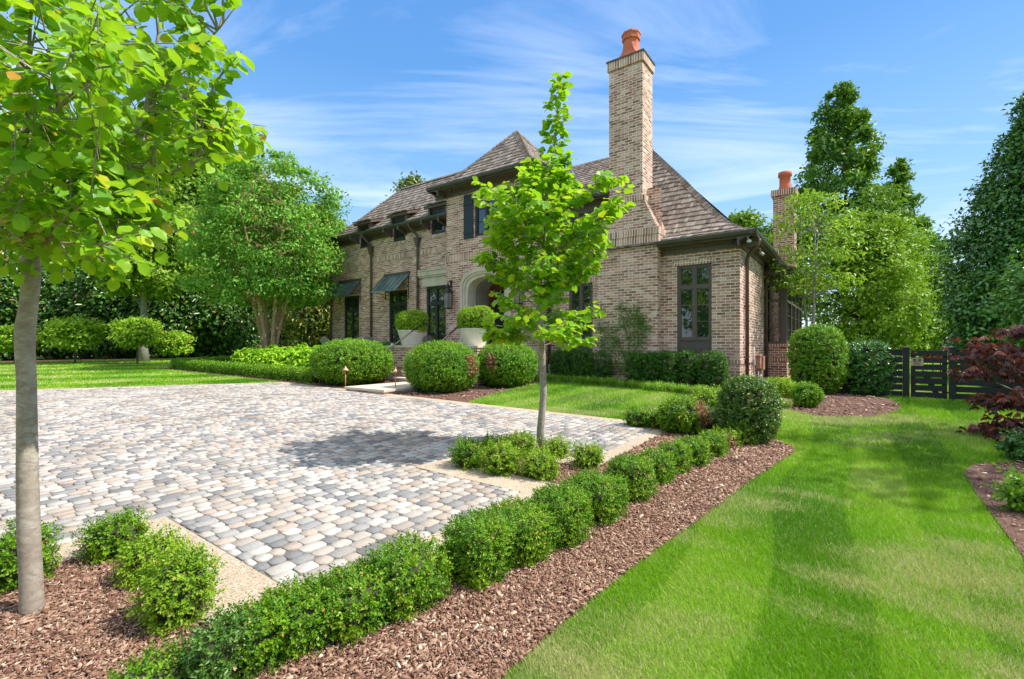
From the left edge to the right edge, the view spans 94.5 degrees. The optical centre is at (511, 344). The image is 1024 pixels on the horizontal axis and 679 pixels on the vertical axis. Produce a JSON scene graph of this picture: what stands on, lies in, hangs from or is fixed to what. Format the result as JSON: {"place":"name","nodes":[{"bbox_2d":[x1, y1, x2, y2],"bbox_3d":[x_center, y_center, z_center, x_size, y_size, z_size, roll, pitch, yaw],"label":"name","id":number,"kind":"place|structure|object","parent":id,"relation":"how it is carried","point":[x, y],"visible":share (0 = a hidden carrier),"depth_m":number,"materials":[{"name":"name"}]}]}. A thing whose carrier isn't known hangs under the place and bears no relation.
{"place":"outdoors","nodes":[
{"label":"outdoors","id":0,"kind":"place"},
{"bbox_2d":[0,383,652,587],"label":"driveway","id":1,"kind":"structure","parent":0,"point":[196,533],"depth_m":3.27,"materials":[{"name":"grey stone"}]},
{"bbox_2d":[621,406,647,426],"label":"clipped hedge","id":2,"kind":"object","parent":1,"relation":"on","point":[634,415],"visible":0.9,"depth_m":6.33,"materials":[{"name":"green plant"}]},
{"bbox_2d":[0,0,1023,338],"label":"sky","id":3,"kind":"structure","parent":0,"point":[363,93],"materials":[{"name":"blue"}]},
{"bbox_2d":[0,353,1023,678],"bbox_3d":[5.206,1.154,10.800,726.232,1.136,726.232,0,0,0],"label":"ground","id":4,"kind":"structure","parent":0,"point":[817,533],"depth_m":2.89,"materials":[{"name":"green plant"}]},
{"bbox_2d":[0,324,45,362],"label":"dogwood","id":5,"kind":"object","parent":4,"relation":"on","point":[6,338],"visible":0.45,"depth_m":20.58,"materials":[{"name":"green plant"}]},
{"bbox_2d":[36,314,117,363],"bbox_3d":[-19.427,-0.241,21.189,2.774,2.321,2.781,0,0,29],"label":"dogwood","id":6,"kind":"object","parent":4,"relation":"on","point":[83,333],"visible":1,"depth_m":20.61,"materials":[{"name":"green plant"}]},
{"bbox_2d":[0,356,219,362],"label":"tree line mulch bed","id":7,"kind":"object","parent":4,"relation":"on","point":[49,360],"visible":0.11,"depth_m":25.59,"materials":[{"name":"brown wood"}]},
{"bbox_2d":[0,250,48,360],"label":"magnolia tree","id":8,"kind":"object","parent":7,"relation":"on","point":[9,297],"visible":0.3,"depth_m":25.02,"materials":[{"name":"green plant"}]},
{"bbox_2d":[6,265,94,359],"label":"magnolia tree","id":9,"kind":"object","parent":7,"relation":"on","point":[53,303],"visible":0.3,"depth_m":25.94,"materials":[{"name":"green plant"}]},
{"bbox_2d":[51,261,138,358],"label":"magnolia tree","id":10,"kind":"object","parent":7,"relation":"on","point":[101,306],"visible":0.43,"depth_m":25.73,"materials":[{"name":"green plant"}]},
{"bbox_2d":[119,264,216,357],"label":"magnolia tree","id":11,"kind":"object","parent":7,"relation":"on","point":[168,314],"visible":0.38,"depth_m":25.82,"materials":[{"name":"green plant"}]},
{"bbox_2d":[147,129,243,226],"bbox_3d":[-25.508,-8.396,37.985,9.923,18.227,9.372,0,0,0],"label":"broadleaf tree","id":12,"kind":"object","parent":7,"relation":"on","point":[178,185],"visible":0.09,"depth_m":35.57,"materials":[{"name":"green plant"}]},
{"bbox_2d":[175,249,269,356],"bbox_3d":[-16.751,-2.360,27.880,5.666,6.644,5.812,0,0,0],"label":"magnolia tree","id":13,"kind":"object","parent":7,"relation":"on","point":[233,331],"visible":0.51,"depth_m":26.75,"materials":[{"name":"green plant"}]},
{"bbox_2d":[379,170,425,203],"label":"magnolia tree","id":14,"kind":"object","parent":7,"relation":"on","point":[414,180],"visible":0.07,"depth_m":29.68,"materials":[{"name":"green plant"}]},
{"bbox_2d":[102,314,166,363],"bbox_3d":[-16.318,-0.203,20.425,2.263,2.254,2.172,0,0,27],"label":"dogwood","id":15,"kind":"object","parent":4,"relation":"on","point":[133,332],"visible":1,"depth_m":20.18,"materials":[{"name":"green plant"}]},
{"bbox_2d":[79,188,215,361],"bbox_3d":[-17.109,-3.131,21.979,6.285,8.052,5.695,0,0,0],"label":"shade tree","id":16,"kind":"object","parent":4,"relation":"on","point":[155,282],"visible":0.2,"depth_m":21.67,"materials":[{"name":"green plant"}]},
{"bbox_2d":[151,329,196,358],"bbox_3d":[-17.249,0.006,23.946,2.118,1.679,2.133,0,0,0],"label":"dogwood","id":17,"kind":"object","parent":4,"relation":"on","point":[175,342],"visible":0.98,"depth_m":23.67,"materials":[{"name":"green plant"}]},
{"bbox_2d":[256,253,306,346],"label":"magnolia tree","id":18,"kind":"object","parent":4,"relation":"on","point":[284,341],"visible":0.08,"depth_m":25.42,"materials":[{"name":"green plant"}]},
{"bbox_2d":[276,241,329,347],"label":"magnolia tree","id":19,"kind":"object","parent":4,"relation":"on","point":[312,327],"visible":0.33,"depth_m":23.24,"materials":[{"name":"green plant"}]},
{"bbox_2d":[1,382,665,625],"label":"driveway border","id":20,"kind":"object","parent":4,"relation":"on","point":[240,578],"visible":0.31,"depth_m":3.09,"materials":[{"name":"beige concrete"}]},
{"bbox_2d":[161,367,538,402],"bbox_3d":[-5.662,0.934,15.417,15.793,0.295,5.258,0,0,36],"label":"front mulch bed","id":21,"kind":"object","parent":4,"relation":"on","point":[462,399],"visible":0.08,"depth_m":10.57,"materials":[{"name":"brown wood"}]},
{"bbox_2d":[168,355,322,382],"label":"edging hedge","id":22,"kind":"object","parent":21,"relation":"on","point":[222,364],"visible":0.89,"depth_m":14.40,"materials":[{"name":"green plant"}]},
{"bbox_2d":[164,145,353,347],"bbox_3d":[-9.536,-3.389,18.335,6.515,8.722,6.157,0,0,-20],"label":"crape myrtle","id":23,"kind":"object","parent":21,"relation":"on","point":[231,212],"visible":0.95,"depth_m":17.59,"materials":[{"name":"green plant"}]},
{"bbox_2d":[308,338,394,385],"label":"round bush","id":24,"kind":"object","parent":21,"relation":"on","point":[366,361],"visible":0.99,"depth_m":11.54,"materials":[{"name":"green plant"}]},
{"bbox_2d":[402,339,479,392],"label":"round bush","id":25,"kind":"object","parent":21,"relation":"on","point":[437,366],"visible":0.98,"depth_m":10.05,"materials":[{"name":"green plant"}]},
{"bbox_2d":[477,343,538,387],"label":"round bush","id":26,"kind":"object","parent":21,"relation":"on","point":[512,365],"visible":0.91,"depth_m":11.01,"materials":[{"name":"green plant"}]},
{"bbox_2d":[344,371,425,393],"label":"entrance steps","id":27,"kind":"structure","parent":4,"relation":"on","point":[403,385],"depth_m":10.33,"materials":[{"name":"stone"}]},
{"bbox_2d":[386,345,419,379],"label":"brick pier","id":28,"kind":"structure","parent":4,"relation":"on","point":[399,352],"depth_m":12.97,"materials":[{"name":"brick"}]},
{"bbox_2d":[397,330,424,344],"bbox_3d":[-2.841,-0.202,13.364,0.790,0.425,0.790,0,0,36],"label":"planter pot","id":29,"kind":"object","parent":28,"relation":"on","point":[414,338],"visible":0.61,"depth_m":13.09,"materials":[{"name":"stone"}]},
{"bbox_2d":[395,309,428,332],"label":"potted boxwood","id":30,"kind":"object","parent":29,"relation":"in","point":[410,319],"visible":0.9,"depth_m":13.08,"materials":[{"name":"green plant"}]},
{"bbox_2d":[465,345,486,386],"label":"brick pier","id":31,"kind":"structure","parent":4,"relation":"on","point":[476,348],"depth_m":11.38,"materials":[{"name":"brick"}]},
{"bbox_2d":[460,328,486,344],"bbox_3d":[-0.931,-0.202,11.979,0.790,0.425,0.790,0,0,36],"label":"planter pot","id":32,"kind":"object","parent":31,"relation":"on","point":[471,336],"visible":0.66,"depth_m":11.69,"materials":[{"name":"stone"}]},
{"bbox_2d":[456,305,494,331],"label":"potted boxwood","id":33,"kind":"object","parent":32,"relation":"in","point":[469,317],"visible":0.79,"depth_m":11.70,"materials":[{"name":"green plant"}]},
{"bbox_2d":[0,367,1023,678],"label":"bark mulch","id":34,"kind":"object","parent":4,"relation":"on","point":[576,563],"visible":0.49,"depth_m":2.12,"materials":[{"name":"brown wood"}]},
{"bbox_2d":[0,515,66,595],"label":"boxwood shrub","id":35,"kind":"object","parent":34,"relation":"on","point":[8,565],"visible":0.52,"depth_m":2.34,"materials":[{"name":"green plant"}]},
{"bbox_2d":[69,504,153,567],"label":"boxwood shrub","id":36,"kind":"object","parent":34,"relation":"on","point":[104,538],"visible":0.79,"depth_m":2.62,"materials":[{"name":"green plant"}]},
{"bbox_2d":[0,0,272,616],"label":"witch hazel tree","id":37,"kind":"object","parent":34,"relation":"on","point":[89,210],"visible":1,"depth_m":1.86,"materials":[{"name":"green plant"}]},
{"bbox_2d":[108,523,192,594],"bbox_3d":[-1.867,1.081,2.463,0.365,0.298,0.364,0,0,36],"label":"boxwood shrub","id":38,"kind":"object","parent":34,"relation":"on","point":[147,548],"visible":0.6,"depth_m":2.39,"materials":[{"name":"green plant"}]},
{"bbox_2d":[105,635,195,678],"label":"boxwood shrub","id":39,"kind":"object","parent":34,"relation":"on","point":[158,666],"visible":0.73,"depth_m":1.64,"materials":[{"name":"green plant"}]},
{"bbox_2d":[121,540,227,638],"bbox_3d":[-1.475,1.049,2.079,0.389,0.378,0.377,0,0,36],"label":"boxwood shrub","id":40,"kind":"object","parent":34,"relation":"on","point":[181,589],"visible":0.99,"depth_m":2.02,"materials":[{"name":"green plant"}]},
{"bbox_2d":[171,602,266,678],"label":"boxwood shrub","id":41,"kind":"object","parent":34,"relation":"on","point":[210,654],"visible":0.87,"depth_m":1.67,"materials":[{"name":"green plant"}]},
{"bbox_2d":[220,585,313,678],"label":"boxwood shrub","id":42,"kind":"object","parent":34,"relation":"on","point":[270,640],"visible":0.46,"depth_m":1.78,"materials":[{"name":"green plant"}]},
{"bbox_2d":[251,569,349,665],"bbox_3d":[-0.869,1.105,1.964,0.388,0.264,0.381,0,0,36],"label":"boxwood shrub","id":43,"kind":"object","parent":34,"relation":"on","point":[315,614],"visible":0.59,"depth_m":1.88,"materials":[{"name":"green plant"}]},
{"bbox_2d":[305,558,401,650],"bbox_3d":[-0.691,1.102,2.072,0.394,0.264,0.403,0,0,36],"label":"boxwood shrub","id":44,"kind":"object","parent":34,"relation":"on","point":[363,602],"visible":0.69,"depth_m":1.98,"materials":[{"name":"green plant"}]},
{"bbox_2d":[352,528,453,624],"bbox_3d":[-0.509,1.073,2.236,0.426,0.313,0.423,0,0,36],"label":"boxwood shrub","id":45,"kind":"object","parent":34,"relation":"on","point":[417,573],"visible":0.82,"depth_m":2.15,"materials":[{"name":"green plant"}]},
{"bbox_2d":[437,507,521,592],"bbox_3d":[-0.178,1.051,2.494,0.407,0.347,0.406,0,0,36],"label":"boxwood shrub","id":46,"kind":"object","parent":34,"relation":"on","point":[476,547],"visible":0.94,"depth_m":2.38,"materials":[{"name":"green plant"}]},
{"bbox_2d":[472,494,569,567],"bbox_3d":[0.046,1.059,2.765,0.503,0.316,0.518,0,0,36],"label":"boxwood shrub","id":47,"kind":"object","parent":34,"relation":"on","point":[536,539],"visible":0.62,"depth_m":2.63,"materials":[{"name":"green plant"}]},
{"bbox_2d":[522,479,595,547],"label":"boxwood shrub","id":48,"kind":"object","parent":34,"relation":"on","point":[571,504],"visible":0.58,"depth_m":2.83,"materials":[{"name":"green plant"}]},
{"bbox_2d":[562,466,631,526],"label":"boxwood shrub","id":49,"kind":"object","parent":34,"relation":"on","point":[609,497],"visible":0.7,"depth_m":3.14,"materials":[{"name":"green plant"}]},
{"bbox_2d":[603,452,660,502],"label":"boxwood shrub","id":50,"kind":"object","parent":34,"relation":"on","point":[640,477],"visible":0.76,"depth_m":3.56,"materials":[{"name":"green plant"}]},
{"bbox_2d":[636,446,679,484],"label":"boxwood shrub","id":51,"kind":"object","parent":34,"relation":"on","point":[665,469],"visible":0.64,"depth_m":3.97,"materials":[{"name":"green plant"}]},
{"bbox_2d":[655,437,696,473],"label":"boxwood shrub","id":52,"kind":"object","parent":34,"relation":"on","point":[682,455],"visible":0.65,"depth_m":4.26,"materials":[{"name":"green plant"}]},
{"bbox_2d":[652,394,711,434],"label":"round bush","id":53,"kind":"object","parent":34,"relation":"on","point":[675,414],"visible":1,"depth_m":5.86,"materials":[{"name":"green plant"}]},
{"bbox_2d":[675,434,714,466],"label":"boxwood shrub","id":54,"kind":"object","parent":34,"relation":"on","point":[701,452],"visible":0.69,"depth_m":4.48,"materials":[{"name":"green plant"}]},
{"bbox_2d":[690,384,720,409],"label":"boxwood shrub","id":55,"kind":"object","parent":34,"relation":"on","point":[708,395],"visible":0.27,"depth_m":6.58,"materials":[{"name":"green plant"}]},
{"bbox_2d":[695,428,731,458],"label":"boxwood shrub","id":56,"kind":"object","parent":34,"relation":"on","point":[719,447],"visible":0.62,"depth_m":4.81,"materials":[{"name":"green plant"}]},
{"bbox_2d":[710,424,743,448],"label":"boxwood shrub","id":57,"kind":"object","parent":34,"relation":"on","point":[731,437],"visible":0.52,"depth_m":5.18,"materials":[{"name":"green plant"}]},
{"bbox_2d":[724,416,758,446],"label":"boxwood shrub","id":58,"kind":"object","parent":34,"relation":"on","point":[745,438],"visible":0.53,"depth_m":5.31,"materials":[{"name":"green plant"}]},
{"bbox_2d":[714,373,784,443],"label":"round bush","id":59,"kind":"object","parent":34,"relation":"on","point":[754,400],"visible":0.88,"depth_m":5.35,"materials":[{"name":"green plant"}]},
{"bbox_2d":[481,459,587,482],"bbox_3d":[0.165,1.168,4.438,1.030,0.044,0.580,0,0,36],"label":"island mulch bed","id":60,"kind":"object","parent":4,"relation":"on","point":[550,475],"visible":0.05,"depth_m":4.33,"materials":[{"name":"brown wood"}]},
{"bbox_2d":[446,433,484,470],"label":"boxwood shrub","id":61,"kind":"object","parent":60,"relation":"on","point":[466,454],"visible":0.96,"depth_m":4.39,"materials":[{"name":"green plant"}]},
{"bbox_2d":[478,436,527,478],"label":"boxwood shrub","id":62,"kind":"object","parent":60,"relation":"on","point":[498,458],"visible":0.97,"depth_m":4.18,"materials":[{"name":"green plant"}]},
{"bbox_2d":[500,428,541,457],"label":"boxwood shrub","id":63,"kind":"object","parent":60,"relation":"on","point":[524,438],"visible":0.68,"depth_m":4.87,"materials":[{"name":"green plant"}]},
{"bbox_2d":[513,444,562,481],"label":"boxwood shrub","id":64,"kind":"object","parent":60,"relation":"on","point":[538,465],"visible":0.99,"depth_m":4.07,"materials":[{"name":"green plant"}]},
{"bbox_2d":[536,433,573,460],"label":"boxwood shrub","id":65,"kind":"object","parent":60,"relation":"on","point":[560,447],"visible":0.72,"depth_m":4.74,"materials":[{"name":"green plant"}]},
{"bbox_2d":[567,438,608,469],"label":"boxwood shrub","id":66,"kind":"object","parent":60,"relation":"on","point":[591,456],"visible":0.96,"depth_m":4.42,"materials":[{"name":"green plant"}]},
{"bbox_2d":[470,71,635,450],"bbox_3d":[0.421,-0.876,5.077,1.715,4.127,1.792,0,0,0],"label":"witch hazel tree","id":67,"kind":"object","parent":4,"relation":"on","point":[541,216],"visible":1,"depth_m":4.81,"materials":[{"name":"green plant"}]},
{"bbox_2d":[322,28,809,382],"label":"brick house","id":68,"kind":"structure","parent":4,"relation":"on","point":[685,263],"depth_m":13.07,"materials":[{"name":"brick"}]},
{"bbox_2d":[345,296,358,339],"bbox_3d":[-6.532,-0.925,19.391,1.010,2.150,0.070,0,0,36],"label":"window","id":69,"kind":"structure","parent":68,"relation":"in","point":[351,303],"depth_m":19.35,"materials":[{"name":"glass"}]},
{"bbox_2d":[390,289,406,342],"bbox_3d":[-4.221,-0.950,17.714,1.020,2.200,0.070,0,0,36],"label":"window","id":70,"kind":"structure","parent":68,"relation":"in","point":[398,300],"depth_m":17.86,"materials":[{"name":"glass"}]},
{"bbox_2d":[427,285,445,343],"bbox_3d":[-2.618,-0.955,16.551,0.940,2.210,0.070,0,0,36],"label":"window","id":71,"kind":"structure","parent":68,"relation":"in","point":[436,312],"depth_m":16.53,"materials":[{"name":"glass"}]},
{"bbox_2d":[475,194,496,235],"bbox_3d":[-0.744,-3.880,14.016,0.850,1.240,0.070,0,0,36],"label":"window","id":72,"kind":"structure","parent":68,"relation":"in","point":[480,213],"depth_m":14.16,"materials":[{"name":"glass"}]},
{"bbox_2d":[489,284,503,343],"bbox_3d":[-0.165,-0.950,14.857,1.320,2.000,0.100,0,0,36],"label":"door","id":73,"kind":"structure","parent":68,"relation":"in","point":[495,287],"depth_m":15.09,"materials":[{"name":"brown wood"}]},
{"bbox_2d":[569,282,592,351],"bbox_3d":[1.947,-0.760,13.238,0.740,1.920,0.070,0,0,36],"label":"window","id":74,"kind":"structure","parent":68,"relation":"in","point":[583,298],"depth_m":13.20,"materials":[{"name":"glass"}]},
{"bbox_2d":[594,299,654,377],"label":"climbing rose","id":75,"kind":"object","parent":68,"relation":"attached to","point":[637,315],"visible":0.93,"depth_m":12.05,"materials":[{"name":"green plant"}]},
{"bbox_2d":[677,263,711,352],"bbox_3d":[4.420,-0.870,11.444,0.810,2.140,0.070,0,0,36],"label":"window","id":76,"kind":"structure","parent":68,"relation":"in","point":[694,282],"depth_m":11.42,"materials":[{"name":"glass"}]},
{"bbox_2d":[532,377,900,418],"bbox_3d":[5.042,1.015,11.998,6.452,0.182,8.389,0,0,-37],"label":"side mulch bed","id":77,"kind":"object","parent":4,"relation":"on","point":[841,411],"visible":0.21,"depth_m":8.15,"materials":[{"name":"wood"}]},
{"bbox_2d":[548,349,571,377],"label":"clipped yew","id":78,"kind":"object","parent":77,"relation":"on","point":[558,365],"visible":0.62,"depth_m":12.83,"materials":[{"name":"green plant"}]},
{"bbox_2d":[566,348,593,379],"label":"clipped yew","id":79,"kind":"object","parent":77,"relation":"on","point":[578,361],"visible":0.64,"depth_m":12.50,"materials":[{"name":"green plant"}]},
{"bbox_2d":[586,349,614,379],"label":"clipped yew","id":80,"kind":"object","parent":77,"relation":"on","point":[601,367],"visible":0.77,"depth_m":12.12,"materials":[{"name":"green plant"}]},
{"bbox_2d":[623,350,644,381],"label":"clipped yew","id":81,"kind":"object","parent":77,"relation":"on","point":[632,368],"visible":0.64,"depth_m":11.28,"materials":[{"name":"green plant"}]},
{"bbox_2d":[639,350,662,384],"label":"clipped yew","id":82,"kind":"object","parent":77,"relation":"on","point":[649,360],"visible":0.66,"depth_m":11.07,"materials":[{"name":"green plant"}]},
{"bbox_2d":[533,373,793,408],"bbox_3d":[2.909,0.903,10.736,1.327,0.340,6.871,0,0,-40],"label":"lilyturf","id":83,"kind":"object","parent":77,"relation":"on","point":[653,386],"visible":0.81,"depth_m":10.91,"materials":[{"name":"green plant"}]},
{"bbox_2d":[656,350,680,385],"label":"clipped yew","id":84,"kind":"object","parent":77,"relation":"on","point":[667,361],"visible":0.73,"depth_m":10.92,"materials":[{"name":"green plant"}]},
{"bbox_2d":[674,349,700,387],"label":"clipped yew","id":85,"kind":"object","parent":77,"relation":"on","point":[687,363],"visible":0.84,"depth_m":10.82,"materials":[{"name":"green plant"}]},
{"bbox_2d":[695,349,730,388],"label":"clipped yew","id":86,"kind":"object","parent":77,"relation":"on","point":[712,368],"visible":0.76,"depth_m":10.50,"materials":[{"name":"green plant"}]},
{"bbox_2d":[764,376,795,397],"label":"round bush","id":87,"kind":"object","parent":77,"relation":"on","point":[784,385],"visible":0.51,"depth_m":9.22,"materials":[{"name":"green plant"}]},
{"bbox_2d":[788,381,824,407],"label":"round bush","id":88,"kind":"object","parent":77,"relation":"on","point":[805,394],"visible":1,"depth_m":8.02,"materials":[{"name":"green plant"}]},
{"bbox_2d":[786,323,852,393],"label":"round bush","id":89,"kind":"object","parent":77,"relation":"on","point":[817,357],"visible":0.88,"depth_m":9.76,"materials":[{"name":"green plant"}]},
{"bbox_2d":[761,187,885,328],"bbox_3d":[8.280,-1.624,12.969,2.777,5.349,2.852,0,0,23],"label":"sweetbay tree","id":90,"kind":"object","parent":77,"relation":"on","point":[829,253],"visible":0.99,"depth_m":12.77,"materials":[{"name":"green plant"}]},
{"bbox_2d":[728,205,772,237],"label":"broadleaf tree","id":91,"kind":"object","parent":4,"relation":"on","point":[746,219],"visible":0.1,"depth_m":29.28,"materials":[{"name":"green plant"}]},
{"bbox_2d":[840,339,898,395],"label":"round bush","id":92,"kind":"object","parent":4,"relation":"on","point":[868,370],"visible":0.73,"depth_m":9.57,"materials":[{"name":"green plant"}]},
{"bbox_2d":[791,80,949,333],"bbox_3d":[18.963,-7.040,27.553,8.604,16.097,8.884,0,0,32],"label":"broadleaf tree","id":93,"kind":"object","parent":4,"relation":"on","point":[860,165],"visible":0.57,"depth_m":26.18,"materials":[{"name":"green plant"}]},
{"bbox_2d":[802,208,946,361],"bbox_3d":[15.040,-2.334,19.665,6.243,6.762,5.093,0,0,0],"label":"broadleaf tree","id":94,"kind":"object","parent":4,"relation":"on","point":[874,313],"visible":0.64,"depth_m":19.08,"materials":[{"name":"green plant"}]},
{"bbox_2d":[851,156,947,356],"bbox_3d":[24.170,-5.295,29.037,6.071,12.667,4.857,0,0,0],"label":"broadleaf tree","id":95,"kind":"object","parent":4,"relation":"on","point":[900,172],"visible":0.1,"depth_m":28.39,"materials":[{"name":"green plant"}]},
{"bbox_2d":[825,346,1023,399],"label":"board fence","id":96,"kind":"object","parent":4,"relation":"on","point":[954,388],"visible":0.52,"depth_m":8.91,"materials":[{"name":"black wood"}]},
{"bbox_2d":[911,350,948,398],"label":"garden gate","id":97,"kind":"structure","parent":96,"relation":"attached to","point":[930,382],"depth_m":9.13,"materials":[{"name":"wood"}]},
{"bbox_2d":[898,261,966,356],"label":"broadleaf tree","id":98,"kind":"object","parent":4,"relation":"on","point":[924,341],"visible":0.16,"depth_m":26.09,"materials":[{"name":"green plant"}]},
{"bbox_2d":[911,325,1023,443],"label":"japanese maple","id":99,"kind":"object","parent":4,"relation":"on","point":[1013,399],"visible":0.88,"depth_m":5.70,"materials":[{"name":"red plant"}]},
{"bbox_2d":[917,91,1023,379],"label":"holly tree","id":100,"kind":"object","parent":4,"relation":"on","point":[989,247],"visible":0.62,"depth_m":12.60,"materials":[{"name":"green plant"}]},
{"bbox_2d":[964,460,1023,556],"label":"mulch bed","id":101,"kind":"object","parent":4,"relation":"on","point":[990,502],"visible":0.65,"depth_m":3.63,"materials":[{"name":"wood"}]},
{"bbox_2d":[985,462,1023,512],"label":"shrub","id":102,"kind":"object","parent":101,"relation":"on","point":[1014,496],"visible":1,"depth_m":3.36,"materials":[{"name":"green plant"}]},
{"bbox_2d":[993,426,1023,461],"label":"shrub","id":103,"kind":"object","parent":101,"relation":"on","point":[1014,445],"visible":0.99,"depth_m":4.69,"materials":[{"name":"green plant"}]},
{"bbox_2d":[982,243,1023,361],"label":"holly tree","id":104,"kind":"object","parent":4,"relation":"on","point":[1015,285],"visible":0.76,"depth_m":8.40,"materials":[{"name":"green plant"}]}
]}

